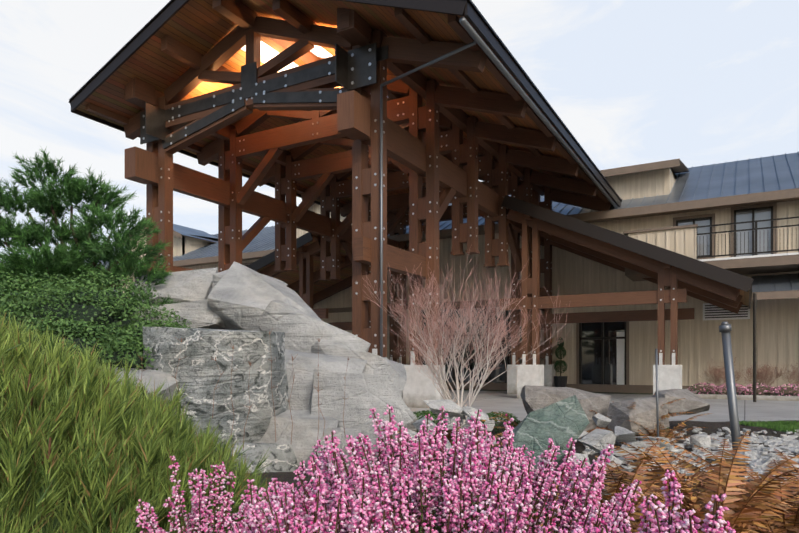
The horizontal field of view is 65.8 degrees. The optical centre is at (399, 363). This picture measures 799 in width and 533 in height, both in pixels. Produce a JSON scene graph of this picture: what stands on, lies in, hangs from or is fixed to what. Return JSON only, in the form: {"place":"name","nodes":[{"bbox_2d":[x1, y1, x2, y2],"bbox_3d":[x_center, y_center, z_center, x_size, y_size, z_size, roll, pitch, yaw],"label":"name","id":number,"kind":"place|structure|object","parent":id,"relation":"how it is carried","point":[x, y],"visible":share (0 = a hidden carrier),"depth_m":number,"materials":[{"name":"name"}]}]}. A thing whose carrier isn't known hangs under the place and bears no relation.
{"place":"outdoors","nodes":[
{"label":"outdoors","id":0,"kind":"place"},
{"bbox_2d":[0,0,798,259],"label":"sky","id":1,"kind":"structure","parent":0,"point":[634,82],"materials":[{"name":"white"}]},
{"bbox_2d":[119,168,798,386],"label":"building siding walls","id":2,"kind":"structure","parent":0,"point":[700,346],"depth_m":23.57,"materials":[{"name":"beige wood"}]},
{"bbox_2d":[18,158,798,392],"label":"building trim","id":3,"kind":"structure","parent":2,"relation":"attached to","point":[770,264],"depth_m":22.62,"materials":[{"name":"wood"}]},
{"bbox_2d":[31,152,798,291],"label":"metal roof","id":4,"kind":"structure","parent":2,"relation":"on","point":[761,174],"depth_m":24.41,"materials":[{"name":"grey metal"}]},
{"bbox_2d":[244,206,772,384],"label":"building frames","id":5,"kind":"structure","parent":2,"relation":"in","point":[602,337],"depth_m":24.29,"materials":[{"name":"black metal"}]},
{"bbox_2d":[114,209,770,291],"bbox_3d":[5.634,-4.506,25.738,57.000,1.980,0.020,0,0,29],"label":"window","id":6,"kind":"structure","parent":5,"relation":"in","point":[763,240],"depth_m":21.97,"materials":[{"name":"black glass"}]},
{"bbox_2d":[423,307,624,384],"bbox_3d":[8.252,-0.696,24.273,51.000,3.600,0.020,0,0,29],"label":"building glass","id":7,"kind":"object","parent":5,"relation":"in","point":[591,361],"depth_m":24.75,"materials":[{"name":"black glass"}]},
{"bbox_2d":[697,216,798,401],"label":"balcony railing","id":8,"kind":"object","parent":2,"relation":"attached to","point":[754,334],"visible":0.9,"depth_m":20.09,"materials":[{"name":"black metal"}]},
{"bbox_2d":[224,420,798,532],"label":"island terrain","id":9,"kind":"structure","parent":0,"point":[579,446],"depth_m":7.62,"materials":[{"name":"soil"}]},
{"bbox_2d":[0,436,165,532],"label":"grass","id":10,"kind":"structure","parent":9,"relation":"on","point":[56,520],"depth_m":1.41,"materials":[{"name":"green plant"}]},
{"bbox_2d":[0,146,178,307],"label":"pine tree","id":11,"kind":"object","parent":9,"relation":"on","point":[68,260],"depth_m":8.88,"materials":[{"name":"green plant"}]},
{"bbox_2d":[0,270,191,370],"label":"broadleaf shrub","id":12,"kind":"object","parent":9,"relation":"on","point":[109,345],"depth_m":6.50,"materials":[{"name":"green plant"}]},
{"bbox_2d":[0,309,279,532],"bbox_3d":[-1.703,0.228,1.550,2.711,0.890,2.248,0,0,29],"label":"tall grass","id":13,"kind":"object","parent":9,"relation":"on","point":[113,440],"visible":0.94,"depth_m":1.39,"materials":[{"name":"green plant"}]},
{"bbox_2d":[143,326,297,472],"bbox_3d":[-1.634,0.448,6.000,1.692,1.641,1.171,0,0,29],"label":"boulder","id":14,"kind":"object","parent":9,"relation":"on","point":[198,374],"visible":0.52,"depth_m":5.66,"materials":[{"name":"grey stone"}]},
{"bbox_2d":[136,330,348,449],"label":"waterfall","id":15,"kind":"object","parent":9,"relation":"on","point":[271,360],"visible":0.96,"depth_m":4.79,"materials":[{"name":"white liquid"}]},
{"bbox_2d":[110,261,416,471],"bbox_3d":[-2.027,-0.106,7.632,4.294,2.711,4.786,0,0,-3],"label":"boulder","id":16,"kind":"object","parent":9,"relation":"on","point":[236,296],"visible":0.52,"depth_m":7.20,"materials":[{"name":"grey stone"}]},
{"bbox_2d":[135,404,735,532],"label":"heather","id":17,"kind":"object","parent":9,"relation":"on","point":[412,479],"depth_m":0.90,"materials":[{"name":"pink plant"}]},
{"bbox_2d":[362,247,572,426],"bbox_3d":[0.865,-0.406,9.266,2.902,2.759,2.433,0,0,-16],"label":"bare shrub","id":18,"kind":"object","parent":9,"relation":"on","point":[441,380],"visible":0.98,"depth_m":9.31,"materials":[{"name":"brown plant"}]},
{"bbox_2d":[413,410,669,436],"bbox_3d":[1.382,0.832,8.247,4.124,0.460,1.972,0,0,-21],"label":"groundcover shrub","id":19,"kind":"object","parent":9,"relation":"on","point":[435,416],"visible":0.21,"depth_m":8.61,"materials":[{"name":"green plant"}]},
{"bbox_2d":[505,395,589,483],"bbox_3d":[1.029,0.530,4.395,0.564,0.625,0.432,0,0,9],"label":"green boulder","id":20,"kind":"object","parent":9,"relation":"on","point":[561,423],"visible":0.58,"depth_m":4.25,"materials":[{"name":"green stone"}]},
{"bbox_2d":[381,398,798,532],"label":"dried fern fronds","id":21,"kind":"object","parent":9,"relation":"on","point":[709,489],"visible":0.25,"depth_m":2.44,"materials":[{"name":"brown plant"}]},
{"bbox_2d":[401,399,798,479],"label":"pale river stones","id":22,"kind":"object","parent":9,"relation":"on","point":[596,440],"visible":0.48,"depth_m":5.81,"materials":[{"name":"grey stone"}]},
{"bbox_2d":[520,385,709,434],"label":"pond boulders","id":23,"kind":"object","parent":9,"relation":"on","point":[642,414],"visible":0.75,"depth_m":7.33,"materials":[{"name":"grey stone"}]},
{"bbox_2d":[655,321,745,486],"bbox_3d":[2.532,0.434,5.452,0.214,1.505,1.764,0,0,2],"label":"bollard light","id":24,"kind":"object","parent":9,"relation":"on","point":[725,328],"visible":0.67,"depth_m":4.59,"materials":[{"name":"grey metal"}]},
{"bbox_2d":[611,436,798,484],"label":"gravel patch","id":25,"kind":"object","parent":9,"relation":"on","point":[757,461],"visible":0.1,"depth_m":6.45,"materials":[{"name":"grey gravel"}]},
{"bbox_2d":[739,419,798,432],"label":"lawn","id":26,"kind":"structure","parent":9,"relation":"on","point":[788,426],"depth_m":9.37,"materials":[{"name":"green plant"}]},
{"bbox_2d":[449,389,652,394],"bbox_3d":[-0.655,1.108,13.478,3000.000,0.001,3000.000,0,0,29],"label":"sidewalk","id":27,"kind":"structure","parent":0,"point":[592,392],"depth_m":24.00,"materials":[{"name":"grey concrete"}]},
{"bbox_2d":[554,376,567,386],"bbox_3d":[6.398,0.794,24.543,0.533,0.620,0.533,0,0,29],"label":"topiary pot","id":28,"kind":"object","parent":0,"point":[560,381],"visible":0.66,"depth_m":24.34,"materials":[{"name":"black ceramic"}]},
{"bbox_2d":[553,338,567,375],"bbox_3d":[6.398,-0.277,24.544,0.561,1.562,0.559,0,0,29],"label":"topiary","id":29,"kind":"object","parent":28,"relation":"in","point":[558,349],"depth_m":24.49,"materials":[{"name":"green plant"}]},
{"bbox_2d":[402,390,798,421],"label":"driveway","id":30,"kind":"structure","parent":0,"point":[485,402],"depth_m":15.67,"materials":[{"name":"concrete"}]},
{"bbox_2d":[258,240,351,330],"bbox_3d":[-4.365,-2.376,27.696,6.664,4.799,6.110,0,0,29],"label":"wing timber","id":31,"kind":"object","parent":30,"relation":"on","point":[306,281],"visible":0.19,"depth_m":24.29,"materials":[{"name":"brown wood"}]},
{"bbox_2d":[256,233,351,294],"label":"wing deck","id":32,"kind":"structure","parent":31,"relation":"on","point":[289,277],"depth_m":26.95,"materials":[{"name":"wood"}]},
{"bbox_2d":[246,232,340,270],"bbox_3d":[-4.654,-3.733,27.709,6.695,2.568,6.370,0,0,29],"label":"roof","id":33,"kind":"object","parent":32,"relation":"attached to","point":[301,241],"visible":0.08,"depth_m":24.27,"materials":[{"name":"grey metal"}]},
{"bbox_2d":[85,0,611,364],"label":"timber frame","id":34,"kind":"object","parent":30,"relation":"on","point":[295,35],"visible":0.85,"depth_m":16.57,"materials":[{"name":"brown wood"}]},
{"bbox_2d":[140,43,387,148],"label":"porte cochere steel plates","id":35,"kind":"object","parent":34,"relation":"attached to","point":[154,120],"visible":0.88,"depth_m":14.66,"materials":[{"name":"black metal"}]},
{"bbox_2d":[143,48,551,355],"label":"steel bolts","id":36,"kind":"object","parent":35,"relation":"attached to","point":[375,120],"visible":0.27,"depth_m":16.00,"materials":[{"name":"silver metal"}]},
{"bbox_2d":[76,0,616,204],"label":"ceiling","id":37,"kind":"structure","parent":34,"relation":"on","point":[203,27],"depth_m":15.30,"materials":[{"name":"brown wood"}]},
{"bbox_2d":[241,41,370,93],"bbox_3d":[-2.294,-8.351,17.409,1.900,0.300,4.760,0,0,29],"label":"ceiling light","id":38,"kind":"object","parent":37,"relation":"in","point":[268,53],"visible":0.1,"depth_m":16.59,"materials":[{"name":"white"}]},
{"bbox_2d":[68,0,621,206],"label":"roof fascia","id":39,"kind":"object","parent":37,"relation":"attached to","point":[167,12],"visible":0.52,"depth_m":14.52,"materials":[{"name":"black metal"}]},
{"bbox_2d":[380,16,617,356],"bbox_3d":[3.751,-2.632,17.974,2.502,6.872,15.150,0,0,29],"label":"gutter and downspout","id":40,"kind":"object","parent":39,"relation":"attached to","point":[478,39],"visible":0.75,"depth_m":13.06,"materials":[{"name":"metal"}]},
{"bbox_2d":[372,349,555,407],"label":"porte cochere plinths","id":41,"kind":"object","parent":30,"relation":"on","point":[419,387],"visible":0.21,"depth_m":15.63,"materials":[{"name":"grey concrete"}]},
{"bbox_2d":[517,353,681,398],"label":"wing plinths","id":42,"kind":"object","parent":30,"relation":"on","point":[669,376],"visible":0.73,"depth_m":17.77,"materials":[{"name":"grey concrete"}]},
{"bbox_2d":[500,209,742,364],"bbox_3d":[7.676,-2.547,20.957,6.934,5.142,6.110,0,0,29],"label":"timber frame","id":43,"kind":"object","parent":30,"relation":"on","point":[684,283],"visible":0.81,"depth_m":19.56,"materials":[{"name":"brown wood"}]},
{"bbox_2d":[501,195,753,308],"bbox_3d":[7.829,-3.632,20.722,6.980,3.455,6.370,0,0,29],"label":"roof fascia","id":44,"kind":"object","parent":43,"relation":"attached to","point":[707,270],"visible":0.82,"depth_m":17.71,"materials":[{"name":"brown wood"}]},
{"bbox_2d":[692,390,798,400],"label":"bed kerb","id":45,"kind":"object","parent":30,"relation":"on","point":[750,397],"visible":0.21,"depth_m":18.97,"materials":[{"name":"concrete"}]},
{"bbox_2d":[429,469,792,527],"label":"pond water","id":46,"kind":"structure","parent":0,"point":[628,470],"depth_m":5.53,"materials":[{"name":"grey"}]},
{"bbox_2d":[617,252,798,384],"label":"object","id":47,"kind":"object","parent":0,"point":[620,361],"visible":0.08,"depth_m":22.39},
{"bbox_2d":[739,290,748,305],"bbox_3d":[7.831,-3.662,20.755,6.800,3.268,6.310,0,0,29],"label":"wall lamp","id":48,"kind":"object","parent":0,"point":[745,298],"depth_m":19.21,"materials":[{"name":"brown metal"}]},
{"bbox_2d":[696,391,798,395],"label":"bed soil","id":49,"kind":"structure","parent":0,"point":[775,394],"depth_m":21.01,"materials":[{"name":"brown soil"}]},
{"bbox_2d":[700,359,746,393],"bbox_3d":[10.877,0.354,20.917,1.662,1.313,1.226,0,0,-5],"label":"bare shrub","id":50,"kind":"object","parent":49,"relation":"on","point":[717,376],"visible":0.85,"depth_m":20.84,"materials":[{"name":"brown plant"}]},
{"bbox_2d":[687,382,798,395],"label":"heather bed","id":51,"kind":"object","parent":49,"relation":"on","point":[744,388],"visible":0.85,"depth_m":19.62,"materials":[{"name":"plant"}]},
{"bbox_2d":[738,364,786,394],"bbox_3d":[11.935,0.475,20.391,1.282,1.068,1.423,0,0,-1],"label":"bare shrub","id":52,"kind":"object","parent":49,"relation":"on","point":[765,371],"visible":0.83,"depth_m":20.27,"materials":[{"name":"brown plant"}]},
{"bbox_2d":[774,363,798,389],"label":"bare shrub","id":53,"kind":"object","parent":49,"relation":"on","point":[796,371],"visible":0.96,"depth_m":19.88,"materials":[{"name":"brown plant"}]}
]}

